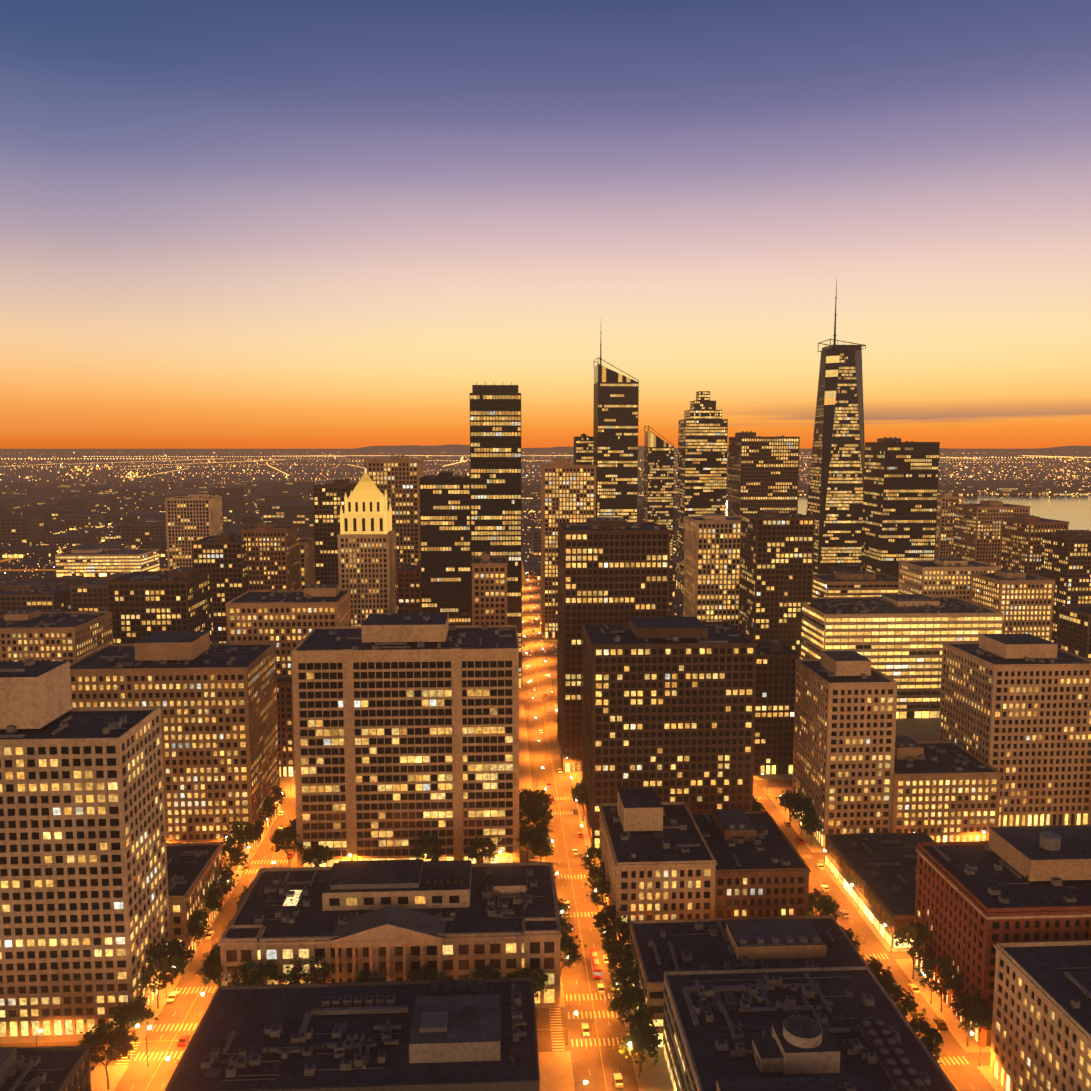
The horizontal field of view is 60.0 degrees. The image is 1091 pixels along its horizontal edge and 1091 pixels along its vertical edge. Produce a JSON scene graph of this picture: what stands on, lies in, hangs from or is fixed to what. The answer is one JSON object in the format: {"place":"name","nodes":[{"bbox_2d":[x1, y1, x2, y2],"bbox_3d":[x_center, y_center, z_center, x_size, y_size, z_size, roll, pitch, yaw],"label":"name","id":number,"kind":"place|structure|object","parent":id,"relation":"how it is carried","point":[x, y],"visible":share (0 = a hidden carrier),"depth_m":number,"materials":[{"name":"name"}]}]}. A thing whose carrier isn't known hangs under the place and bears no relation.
{"place":"outdoors","nodes":[
{"label":"outdoors","id":0,"kind":"place"},
{"bbox_2d":[0,609,113,662],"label":"building","id":1,"kind":"structure","parent":0,"point":[37,635],"depth_m":468.92,"materials":[{"name":"black"}]},
{"bbox_2d":[192,533,247,642],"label":"dark building","id":2,"kind":"structure","parent":0,"point":[221,557],"depth_m":635.23,"materials":[{"name":"black concrete"}]},
{"bbox_2d":[240,522,300,589],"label":"dark building","id":3,"kind":"structure","parent":0,"point":[273,555],"depth_m":645.92,"materials":[{"name":"black"}]},
{"bbox_2d":[313,478,356,584],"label":"building","id":4,"kind":"structure","parent":0,"point":[328,500],"depth_m":694.83,"materials":[{"name":"black"}]},
{"bbox_2d":[0,544,994,1090],"bbox_3d":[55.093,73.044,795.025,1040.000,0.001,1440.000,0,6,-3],"label":"road asphalt","id":5,"kind":"structure","parent":0,"point":[586,1064],"depth_m":295.80,"materials":[{"name":"grey asphalt"}]},
{"bbox_2d":[0,1046,90,1090],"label":"building","id":6,"kind":"structure","parent":5,"relation":"on","point":[62,1068],"depth_m":206.34,"materials":[{"name":"black concrete"}]},
{"bbox_2d":[0,659,169,1036],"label":"office building","id":7,"kind":"structure","parent":5,"relation":"on","point":[84,914],"depth_m":248.67,"materials":[{"name":"beige concrete"}]},
{"bbox_2d":[108,994,157,1041],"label":"tree","id":8,"kind":"object","parent":5,"relation":"on","point":[137,1012],"visible":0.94,"depth_m":245.45,"materials":[{"name":"green plant"}]},
{"bbox_2d":[106,568,211,643],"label":"building","id":9,"kind":"structure","parent":5,"relation":"on","point":[141,605],"depth_m":516.29,"materials":[{"name":"black concrete"}]},
{"bbox_2d":[70,631,279,853],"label":"tan building","id":10,"kind":"structure","parent":5,"relation":"on","point":[216,703],"depth_m":359.65,"materials":[{"name":"beige concrete"}]},
{"bbox_2d":[165,493,222,570],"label":"slim building","id":11,"kind":"structure","parent":5,"relation":"on","point":[191,518],"depth_m":887.23,"materials":[{"name":"black"}]},
{"bbox_2d":[166,842,223,961],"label":"building","id":12,"kind":"structure","parent":5,"relation":"on","point":[193,870],"depth_m":299.98,"materials":[{"name":"black"}]},
{"bbox_2d":[221,817,258,865],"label":"tree","id":13,"kind":"object","parent":5,"relation":"on","point":[241,834],"visible":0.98,"depth_m":350.68,"materials":[{"name":"green plant"}]},
{"bbox_2d":[277,674,294,776],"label":"building","id":14,"kind":"structure","parent":5,"relation":"on","point":[285,726],"depth_m":445.21,"materials":[{"name":"black concrete"}]},
{"bbox_2d":[225,584,351,677],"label":"building","id":15,"kind":"structure","parent":5,"relation":"on","point":[287,621],"depth_m":452.40,"materials":[{"name":"black concrete"}]},
{"bbox_2d":[299,538,314,589],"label":"building","id":16,"kind":"structure","parent":5,"relation":"on","point":[307,565],"depth_m":700.07,"materials":[{"name":"black concrete"}]},
{"bbox_2d":[300,843,335,866],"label":"tree","id":17,"kind":"object","parent":5,"relation":"on","point":[321,853],"visible":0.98,"depth_m":337.49,"materials":[{"name":"green plant"}]},
{"bbox_2d":[165,977,539,1090],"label":"modern building","id":18,"kind":"structure","parent":5,"relation":"on","point":[454,1035],"depth_m":213.35,"materials":[{"name":"black concrete"}]},
{"bbox_2d":[337,462,395,625],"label":"skyscraper","id":19,"kind":"structure","parent":5,"relation":"on","point":[366,554],"depth_m":619.39,"materials":[{"name":"beige stone"}]},
{"bbox_2d":[218,859,561,1003],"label":"civic building","id":20,"kind":"structure","parent":5,"relation":"on","point":[396,920],"depth_m":269.32,"materials":[{"name":"beige"}]},
{"bbox_2d":[365,455,423,613],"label":"building","id":21,"kind":"structure","parent":5,"relation":"on","point":[396,479],"depth_m":745.11,"materials":[{"name":"black concrete"}]},
{"bbox_2d":[291,611,518,866],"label":"office building","id":22,"kind":"structure","parent":5,"relation":"on","point":[406,729],"depth_m":344.30,"materials":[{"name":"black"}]},
{"bbox_2d":[409,832,442,860],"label":"tree","id":23,"kind":"object","parent":5,"relation":"on","point":[428,843],"visible":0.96,"depth_m":341.80,"materials":[{"name":"green plant"}]},
{"bbox_2d":[419,470,471,624],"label":"skyscraper","id":24,"kind":"structure","parent":5,"relation":"on","point":[445,527],"depth_m":600.40,"materials":[{"name":"black"}]},
{"bbox_2d":[465,836,498,862],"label":"tree","id":25,"kind":"object","parent":5,"relation":"on","point":[478,844],"visible":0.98,"depth_m":342.59,"materials":[{"name":"green plant"}]},
{"bbox_2d":[471,551,507,624],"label":"building","id":26,"kind":"structure","parent":5,"relation":"on","point":[489,589],"depth_m":524.17,"materials":[{"name":"black concrete"}]},
{"bbox_2d":[5,612,974,1090],"bbox_3d":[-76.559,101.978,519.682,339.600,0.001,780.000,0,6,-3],"label":"road markings","id":27,"kind":"object","parent":5,"relation":"on","point":[549,1014],"visible":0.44,"depth_m":259.03,"materials":[{"name":"paint"}]},
{"bbox_2d":[470,382,521,687],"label":"dark tower","id":28,"kind":"structure","parent":5,"relation":"on","point":[495,472],"depth_m":597.64,"materials":[{"name":"black glass"}]},
{"bbox_2d":[508,964,549,997],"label":"tree","id":29,"kind":"object","parent":5,"relation":"on","point":[540,978],"visible":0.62,"depth_m":260.07,"materials":[{"name":"green plant"}]},
{"bbox_2d":[0,704,1090,1090],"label":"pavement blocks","id":30,"kind":"structure","parent":5,"relation":"on","point":[556,1072],"depth_m":266.75,"materials":[{"name":"grey concrete"}]},
{"bbox_2d":[77,1016,138,1088],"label":"tree","id":31,"kind":"object","parent":30,"relation":"on","point":[114,1037],"visible":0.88,"depth_m":228.85,"materials":[{"name":"green plant"}]},
{"bbox_2d":[138,942,186,1008],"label":"tree","id":32,"kind":"object","parent":30,"relation":"on","point":[161,955],"visible":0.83,"depth_m":261.11,"materials":[{"name":"green plant"}]},
{"bbox_2d":[157,938,194,984],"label":"tree","id":33,"kind":"object","parent":30,"relation":"on","point":[175,945],"visible":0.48,"depth_m":274.19,"materials":[{"name":"green plant"}]},
{"bbox_2d":[188,909,210,942],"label":"tree","id":34,"kind":"object","parent":30,"relation":"on","point":[198,931],"visible":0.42,"depth_m":289.18,"materials":[{"name":"green plant"}]},
{"bbox_2d":[196,943,229,985],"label":"tree","id":35,"kind":"object","parent":30,"relation":"on","point":[210,972],"visible":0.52,"depth_m":260.94,"materials":[{"name":"green plant"}]},
{"bbox_2d":[231,959,285,985],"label":"tree","id":36,"kind":"object","parent":30,"relation":"on","point":[267,969],"visible":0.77,"depth_m":256.75,"materials":[{"name":"green plant"}]},
{"bbox_2d":[268,825,305,866],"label":"tree","id":37,"kind":"object","parent":30,"relation":"on","point":[288,833],"visible":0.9,"depth_m":344.18,"materials":[{"name":"green plant"}]},
{"bbox_2d":[279,954,334,983],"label":"tree","id":38,"kind":"object","parent":30,"relation":"on","point":[292,977],"visible":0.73,"depth_m":257.95,"materials":[{"name":"green plant"}]},
{"bbox_2d":[560,934,586,988],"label":"tree","id":39,"kind":"object","parent":30,"relation":"on","point":[568,947],"visible":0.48,"depth_m":271.25,"materials":[{"name":"green plant"}]},
{"bbox_2d":[599,918,629,964],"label":"tree","id":40,"kind":"object","parent":30,"relation":"on","point":[613,929],"visible":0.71,"depth_m":282.06,"materials":[{"name":"green plant"}]},
{"bbox_2d":[602,937,634,975],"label":"tree","id":41,"kind":"object","parent":30,"relation":"on","point":[615,953],"visible":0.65,"depth_m":270.22,"materials":[{"name":"green plant"}]},
{"bbox_2d":[603,960,646,1012],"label":"tree","id":42,"kind":"object","parent":30,"relation":"on","point":[621,977],"visible":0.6,"depth_m":258.02,"materials":[{"name":"green plant"}]},
{"bbox_2d":[607,984,654,1027],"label":"tree","id":43,"kind":"object","parent":30,"relation":"on","point":[634,996],"visible":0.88,"depth_m":247.17,"materials":[{"name":"green plant"}]},
{"bbox_2d":[617,1017,665,1071],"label":"tree","id":44,"kind":"object","parent":30,"relation":"on","point":[641,1038],"visible":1,"depth_m":234.25,"materials":[{"name":"green plant"}]},
{"bbox_2d":[804,888,840,919],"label":"tree","id":45,"kind":"object","parent":30,"relation":"on","point":[828,907],"visible":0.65,"depth_m":297.85,"materials":[{"name":"green plant"}]},
{"bbox_2d":[881,983,930,1019],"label":"tree","id":46,"kind":"object","parent":30,"relation":"on","point":[903,1003],"visible":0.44,"depth_m":242.48,"materials":[{"name":"green plant"}]},
{"bbox_2d":[891,916,935,978],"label":"tree","id":47,"kind":"object","parent":30,"relation":"on","point":[920,935],"visible":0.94,"depth_m":275.82,"materials":[{"name":"green plant"}]},
{"bbox_2d":[907,1017,945,1064],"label":"tree","id":48,"kind":"object","parent":30,"relation":"on","point":[932,1034],"visible":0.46,"depth_m":227.63,"materials":[{"name":"green plant"}]},
{"bbox_2d":[913,952,963,1011],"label":"tree","id":49,"kind":"object","parent":30,"relation":"on","point":[945,975],"visible":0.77,"depth_m":259.20,"materials":[{"name":"green plant"}]},
{"bbox_2d":[949,989,992,1046],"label":"tree","id":50,"kind":"object","parent":30,"relation":"on","point":[978,1014],"visible":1,"depth_m":243.26,"materials":[{"name":"green plant"}]},
{"bbox_2d":[574,433,592,464],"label":"building","id":51,"kind":"structure","parent":5,"relation":"on","point":[583,448],"depth_m":997.76,"materials":[{"name":"black"}]},
{"bbox_2d":[557,517,669,771],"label":"dark building","id":52,"kind":"structure","parent":5,"relation":"on","point":[613,569],"depth_m":446.48,"materials":[{"name":"black concrete"}]},
{"bbox_2d":[593,332,638,521],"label":"skyscraper","id":53,"kind":"structure","parent":5,"relation":"on","point":[615,429],"depth_m":899.25,"materials":[{"name":"black glass"}]},
{"bbox_2d":[598,788,716,943],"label":"beige building","id":54,"kind":"structure","parent":5,"relation":"on","point":[658,859],"depth_m":295.80,"materials":[{"name":"beige concrete"}]},
{"bbox_2d":[643,426,673,559],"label":"skyscraper","id":55,"kind":"structure","parent":5,"relation":"on","point":[658,479],"depth_m":1106.45,"materials":[{"name":"black"}]},
{"bbox_2d":[582,617,755,847],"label":"office building","id":56,"kind":"structure","parent":5,"relation":"on","point":[668,709],"depth_m":363.88,"materials":[{"name":"black concrete"}]},
{"bbox_2d":[676,391,727,590],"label":"stepped tower","id":57,"kind":"structure","parent":5,"relation":"on","point":[702,451],"depth_m":1007.40,"materials":[{"name":"black"}]},
{"bbox_2d":[630,915,875,1046],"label":"building","id":58,"kind":"structure","parent":5,"relation":"on","point":[659,947],"depth_m":259.81,"materials":[{"name":"black concrete"}]},
{"bbox_2d":[753,639,798,774],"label":"building","id":59,"kind":"structure","parent":5,"relation":"on","point":[774,705],"depth_m":448.21,"materials":[{"name":"black concrete"}]},
{"bbox_2d":[663,966,956,1090],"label":"building","id":60,"kind":"structure","parent":5,"relation":"on","point":[847,1028],"depth_m":216.41,"materials":[{"name":"black concrete"}]},
{"bbox_2d":[806,279,865,573],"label":"skyscraper","id":61,"kind":"structure","parent":5,"relation":"on","point":[835,497],"depth_m":969.68,"materials":[{"name":"black glass"}]},
{"bbox_2d":[792,651,898,848],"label":"beige tower","id":62,"kind":"structure","parent":5,"relation":"on","point":[845,709],"depth_m":365.94,"materials":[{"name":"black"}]},
{"bbox_2d":[825,832,934,947],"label":"shop building","id":63,"kind":"structure","parent":5,"relation":"on","point":[880,869],"depth_m":327.58,"materials":[{"name":"black concrete"}]},
{"bbox_2d":[801,594,1002,717],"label":"office building","id":64,"kind":"structure","parent":5,"relation":"on","point":[899,638],"depth_m":540.23,"materials":[{"name":"beige glass"}]},
{"bbox_2d":[891,736,1002,841],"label":"low building","id":65,"kind":"structure","parent":5,"relation":"on","point":[946,791],"depth_m":367.42,"materials":[{"name":"beige concrete"}]},
{"bbox_2d":[914,826,1090,1046],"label":"brick building","id":66,"kind":"structure","parent":5,"relation":"on","point":[975,901],"depth_m":257.45,"materials":[{"name":"red brick"}]},
{"bbox_2d":[938,634,1090,825],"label":"beige tower","id":67,"kind":"structure","parent":5,"relation":"on","point":[1015,710],"depth_m":387.83,"materials":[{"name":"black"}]},
{"bbox_2d":[989,940,1090,1090],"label":"beige building","id":68,"kind":"structure","parent":5,"relation":"on","point":[1041,1031],"depth_m":219.53,"materials":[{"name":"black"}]},
{"bbox_2d":[1057,606,1090,659],"bbox_3d":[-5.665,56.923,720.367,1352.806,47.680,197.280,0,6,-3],"label":"building","id":69,"kind":"structure","parent":5,"relation":"on","point":[1074,630],"depth_m":656.41,"materials":[{"name":"black concrete"}]},
{"bbox_2d":[0,449,1090,578],"bbox_3d":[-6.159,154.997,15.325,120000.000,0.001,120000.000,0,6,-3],"label":"ground","id":70,"kind":"structure","parent":0,"point":[39,474],"depth_m":6628.87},
{"bbox_2d":[0,499,165,517],"bbox_3d":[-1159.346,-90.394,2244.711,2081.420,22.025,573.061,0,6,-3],"label":"city","id":71,"kind":"object","parent":70,"relation":"on","point":[110,506],"visible":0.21,"depth_m":2190.47,"materials":[{"name":"black"}]},
{"bbox_2d":[55,548,159,576],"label":"office building","id":72,"kind":"structure","parent":70,"relation":"on","point":[89,562],"depth_m":1133.65,"materials":[{"name":"beige concrete"}]},
{"bbox_2d":[52,514,165,529],"bbox_3d":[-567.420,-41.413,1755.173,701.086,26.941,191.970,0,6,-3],"label":"city","id":73,"kind":"object","parent":70,"relation":"on","point":[80,521],"visible":0.35,"depth_m":1764.14,"materials":[{"name":"black"}]},
{"bbox_2d":[22,487,250,514],"bbox_3d":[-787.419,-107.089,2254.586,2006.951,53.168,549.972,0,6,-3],"label":"city","id":74,"kind":"object","parent":70,"relation":"on","point":[232,491],"visible":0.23,"depth_m":2305.35,"materials":[{"name":"black"}]},
{"bbox_2d":[58,492,309,514],"bbox_3d":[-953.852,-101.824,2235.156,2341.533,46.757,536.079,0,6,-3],"label":"city","id":75,"kind":"object","parent":70,"relation":"on","point":[238,503],"visible":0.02,"depth_m":2101.73,"materials":[{"name":"black"}]},
{"bbox_2d":[110,513,262,527],"bbox_3d":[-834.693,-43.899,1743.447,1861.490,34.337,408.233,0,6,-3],"label":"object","id":76,"kind":"object","parent":70,"relation":"on","point":[237,520],"visible":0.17,"depth_m":1703.32,"materials":[{"name":"black"}]},
{"bbox_2d":[0,560,420,616],"bbox_3d":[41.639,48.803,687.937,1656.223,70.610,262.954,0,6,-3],"label":"building","id":77,"kind":"structure","parent":70,"relation":"on","point":[409,589],"depth_m":688.36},
{"bbox_2d":[115,481,320,499],"bbox_3d":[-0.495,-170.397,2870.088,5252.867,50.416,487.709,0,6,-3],"label":"city","id":78,"kind":"object","parent":70,"relation":"on","point":[302,487],"visible":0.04,"depth_m":2764.86,"materials":[{"name":"black"}]},
{"bbox_2d":[0,515,540,554],"bbox_3d":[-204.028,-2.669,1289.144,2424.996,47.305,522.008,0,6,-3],"label":"city","id":79,"kind":"object","parent":70,"relation":"on","point":[19,529],"visible":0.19,"depth_m":1446.11,"materials":[{"name":"black"}]},
{"bbox_2d":[0,535,540,562],"bbox_3d":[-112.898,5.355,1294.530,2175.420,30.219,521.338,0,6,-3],"label":"city","id":80,"kind":"object","parent":70,"relation":"on","point":[45,551],"visible":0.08,"depth_m":1338.80,"materials":[{"name":"black"}]},
{"bbox_2d":[0,493,540,514],"bbox_3d":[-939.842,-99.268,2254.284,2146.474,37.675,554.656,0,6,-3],"label":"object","id":81,"kind":"object","parent":70,"relation":"on","point":[10,508],"visible":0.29,"depth_m":2135.56,"materials":[{"name":"black"}]},
{"bbox_2d":[37,503,540,527],"bbox_3d":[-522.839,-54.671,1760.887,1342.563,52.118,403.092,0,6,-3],"label":"city","id":82,"kind":"object","parent":70,"relation":"on","point":[301,514],"visible":0.33,"depth_m":1665.65,"materials":[{"name":"black"}]},
{"bbox_2d":[44,515,540,535],"bbox_3d":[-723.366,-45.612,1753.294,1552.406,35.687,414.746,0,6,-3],"label":"city","id":83,"kind":"object","parent":70,"relation":"on","point":[53,527],"visible":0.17,"depth_m":1805.40,"materials":[{"name":"black"}]},
{"bbox_2d":[0,559,682,614],"bbox_3d":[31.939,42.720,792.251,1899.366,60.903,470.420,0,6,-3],"label":"city","id":84,"kind":"object","parent":70,"relation":"on","point":[88,595],"visible":0.15,"depth_m":747.35,"materials":[{"name":"black"}]},
{"bbox_2d":[71,504,676,538],"bbox_3d":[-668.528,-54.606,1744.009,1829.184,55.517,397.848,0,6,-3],"label":"city","id":85,"kind":"object","parent":70,"relation":"on","point":[639,519],"visible":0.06,"depth_m":1649.77,"materials":[{"name":"black"}]},
{"bbox_2d":[27,484,977,495],"bbox_3d":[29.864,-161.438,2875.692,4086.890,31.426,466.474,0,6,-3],"label":"city","id":86,"kind":"object","parent":70,"relation":"on","point":[957,489],"visible":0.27,"depth_m":2930.45,"materials":[{"name":"black"}]},
{"bbox_2d":[0,480,1024,493],"bbox_3d":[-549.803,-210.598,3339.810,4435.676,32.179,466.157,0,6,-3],"label":"city","id":87,"kind":"object","parent":70,"relation":"on","point":[22,487],"visible":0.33,"depth_m":3244.82,"materials":[{"name":"black"}]},
{"bbox_2d":[6,487,1040,501],"bbox_3d":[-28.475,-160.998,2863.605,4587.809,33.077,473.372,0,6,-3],"label":"city","id":88,"kind":"object","parent":70,"relation":"on","point":[1014,490],"visible":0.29,"depth_m":3053.17,"materials":[{"name":"black"}]},
{"bbox_2d":[0,451,1090,653],"bbox_3d":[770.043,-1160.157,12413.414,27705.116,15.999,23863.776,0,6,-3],"label":"city lights","id":89,"kind":"object","parent":70,"relation":"on","point":[427,455],"visible":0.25,"depth_m":7520.66},
{"bbox_2d":[34,487,1090,498],"bbox_3d":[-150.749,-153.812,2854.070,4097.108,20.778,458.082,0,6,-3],"label":"city","id":90,"kind":"object","parent":70,"relation":"on","point":[1044,490],"visible":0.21,"depth_m":3045.89,"materials":[{"name":"black"}]},
{"bbox_2d":[0,444,1090,455],"bbox_3d":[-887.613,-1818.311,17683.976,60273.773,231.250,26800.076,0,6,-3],"label":"horizon hills","id":91,"kind":"structure","parent":0,"point":[1080,450],"depth_m":22979.20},
{"bbox_2d":[0,0,1090,448],"label":"sky","id":92,"kind":"structure","parent":0,"point":[225,224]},
{"bbox_2d":[540,459,596,637],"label":"building","id":93,"kind":"structure","parent":0,"point":[568,490],"depth_m":762.48,"materials":[{"name":"beige concrete"}]},
{"bbox_2d":[683,513,740,628],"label":"building","id":94,"kind":"structure","parent":0,"point":[711,566],"depth_m":631.84,"materials":[{"name":"beige concrete"}]},
{"bbox_2d":[691,809,810,917],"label":"brick building","id":95,"kind":"structure","parent":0,"point":[763,869],"depth_m":296.91,"materials":[{"name":"brown brick"}]},
{"bbox_2d":[727,431,799,515],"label":"tower","id":96,"kind":"structure","parent":0,"point":[763,473],"depth_m":859.05,"materials":[{"name":"black"}]},
{"bbox_2d":[739,509,814,658],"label":"building","id":97,"kind":"structure","parent":0,"point":[776,568],"depth_m":573.23,"materials":[{"name":"black"}]},
{"bbox_2d":[812,571,897,596],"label":"building","id":98,"kind":"structure","parent":0,"point":[853,584],"depth_m":658.70,"materials":[{"name":"black concrete"}]},
{"bbox_2d":[673,494,1090,530],"bbox_3d":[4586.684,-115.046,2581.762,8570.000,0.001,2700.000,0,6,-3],"label":"river water","id":99,"kind":"structure","parent":0,"point":[1074,511],"depth_m":2532.55,"materials":[{"name":"grey liquid"}]},
{"bbox_2d":[861,437,939,577],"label":"dark tower","id":100,"kind":"structure","parent":0,"point":[900,493],"depth_m":818.47,"materials":[{"name":"black"}]},
{"bbox_2d":[935,492,963,557],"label":"building","id":101,"kind":"structure","parent":0,"point":[946,501],"depth_m":923.37,"materials":[{"name":"black"}]},
{"bbox_2d":[898,558,1001,601],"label":"building","id":102,"kind":"structure","parent":0,"point":[944,577],"depth_m":619.77,"materials":[{"name":"beige concrete"}]},
{"bbox_2d":[952,500,1030,565],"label":"building","id":103,"kind":"structure","parent":0,"point":[977,533],"depth_m":824.56,"materials":[{"name":"black concrete"}]},
{"bbox_2d":[971,570,1055,640],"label":"building","id":104,"kind":"structure","parent":0,"point":[1023,602],"depth_m":582.46,"materials":[{"name":"beige concrete"}]},
{"bbox_2d":[1000,515,1069,575],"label":"building","id":105,"kind":"structure","parent":0,"point":[1021,540],"depth_m":752.78,"materials":[{"name":"black concrete"}]},
{"bbox_2d":[1040,530,1090,642],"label":"building","id":106,"kind":"structure","parent":0,"point":[1066,560],"depth_m":708.77,"materials":[{"name":"black concrete"}]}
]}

